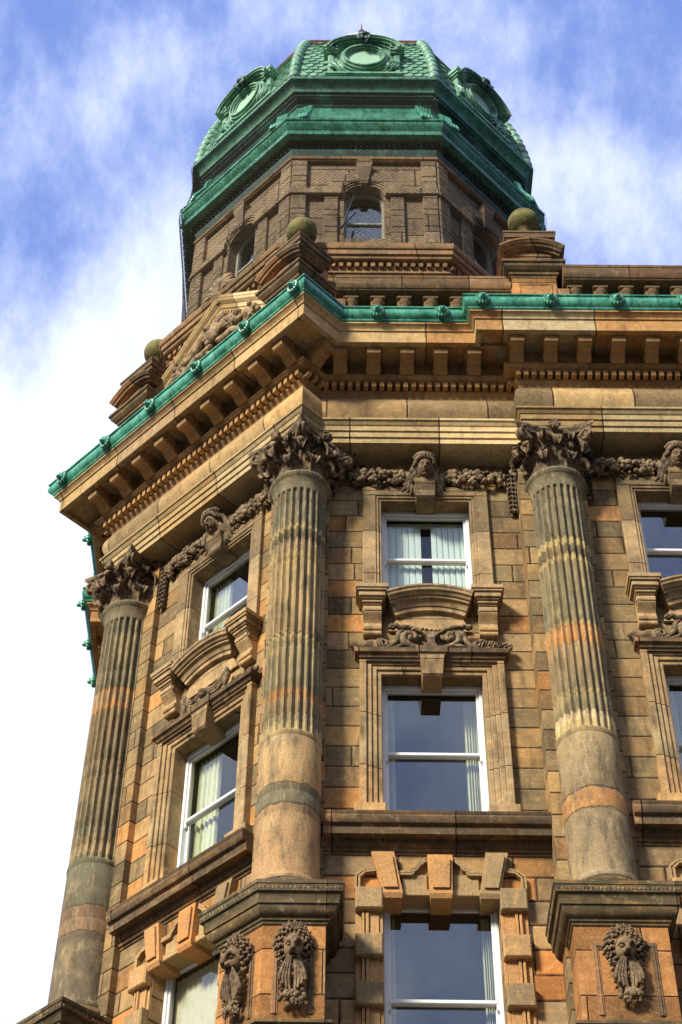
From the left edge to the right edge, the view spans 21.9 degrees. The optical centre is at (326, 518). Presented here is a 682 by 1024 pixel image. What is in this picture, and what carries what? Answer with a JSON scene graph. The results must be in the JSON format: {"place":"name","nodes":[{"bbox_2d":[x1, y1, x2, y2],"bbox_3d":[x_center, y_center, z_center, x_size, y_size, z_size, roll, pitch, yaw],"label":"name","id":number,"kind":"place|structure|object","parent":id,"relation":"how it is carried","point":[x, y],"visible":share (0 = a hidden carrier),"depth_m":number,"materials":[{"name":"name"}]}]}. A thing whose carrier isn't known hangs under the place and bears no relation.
{"place":"outdoors","nodes":[
{"label":"outdoors","id":0,"kind":"place"},
{"bbox_2d":[0,0,681,1023],"label":"sky","id":1,"kind":"structure","parent":0,"point":[108,107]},
{"bbox_2d":[16,24,681,1023],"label":"corner building","id":2,"kind":"structure","parent":0,"point":[380,604],"depth_m":27.03,"materials":[{"name":"stone"}]},
{"bbox_2d":[162,948,220,1023],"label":"window","id":3,"kind":"structure","parent":2,"relation":"in","point":[191,998],"depth_m":23.63,"materials":[{"name":"glass"}]},
{"bbox_2d":[177,722,239,866],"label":"window","id":4,"kind":"structure","parent":2,"relation":"in","point":[208,804],"depth_m":26.41,"materials":[{"name":"white glass"}]},
{"bbox_2d":[199,549,249,639],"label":"window","id":5,"kind":"structure","parent":2,"relation":"in","point":[225,593],"depth_m":29.29,"materials":[{"name":"white glass"}]},
{"bbox_2d":[235,232,254,275],"bbox_3d":[-1.257,-5.018,36.016,0.920,2.320,1.440,37,-56,-28],"label":"tower window","id":6,"kind":"structure","parent":2,"relation":"in","point":[246,242],"depth_m":36.43,"materials":[{"name":"grey glass"}]},
{"bbox_2d":[179,76,546,322],"bbox_3d":[0.766,-5.322,37.588,7.970,6.700,5.633,1,-47,1],"label":"debris netting","id":7,"kind":"object","parent":2,"relation":"attached to","point":[183,274],"visible":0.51,"depth_m":36.12,"materials":[{"name":"brown fabric"}]},
{"bbox_2d":[344,195,384,238],"bbox_3d":[0.751,-5.612,35.430,1.440,2.320,0.920,1,-47,1],"label":"tower window","id":8,"kind":"structure","parent":2,"relation":"in","point":[363,210],"depth_m":36.31,"materials":[{"name":"grey glass"}]},
{"bbox_2d":[381,512,472,588],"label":"window","id":9,"kind":"structure","parent":2,"relation":"in","point":[417,548],"depth_m":28.13,"materials":[{"name":"white glass"}]},
{"bbox_2d":[382,686,489,810],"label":"window","id":10,"kind":"structure","parent":2,"relation":"in","point":[434,746],"depth_m":25.86,"materials":[{"name":"blue glass"}]},
{"bbox_2d":[383,909,504,1023],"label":"window","id":11,"kind":"structure","parent":2,"relation":"in","point":[439,969],"depth_m":23.25,"materials":[{"name":"blue glass"}]},
{"bbox_2d":[473,233,491,275],"bbox_3d":[2.759,-4.984,35.971,1.440,2.320,0.920,37,-56,-28],"label":"tower window","id":12,"kind":"structure","parent":2,"relation":"in","point":[478,240],"depth_m":36.39,"materials":[{"name":"black glass"}]},
{"bbox_2d":[637,502,681,578],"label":"window","id":13,"kind":"structure","parent":2,"relation":"in","point":[661,522],"depth_m":28.62,"materials":[{"name":"blue glass"}]},
{"bbox_2d":[665,676,681,771],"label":"window","id":14,"kind":"structure","parent":2,"relation":"in","point":[674,683],"depth_m":25.43,"materials":[{"name":"white paint"}]}
]}

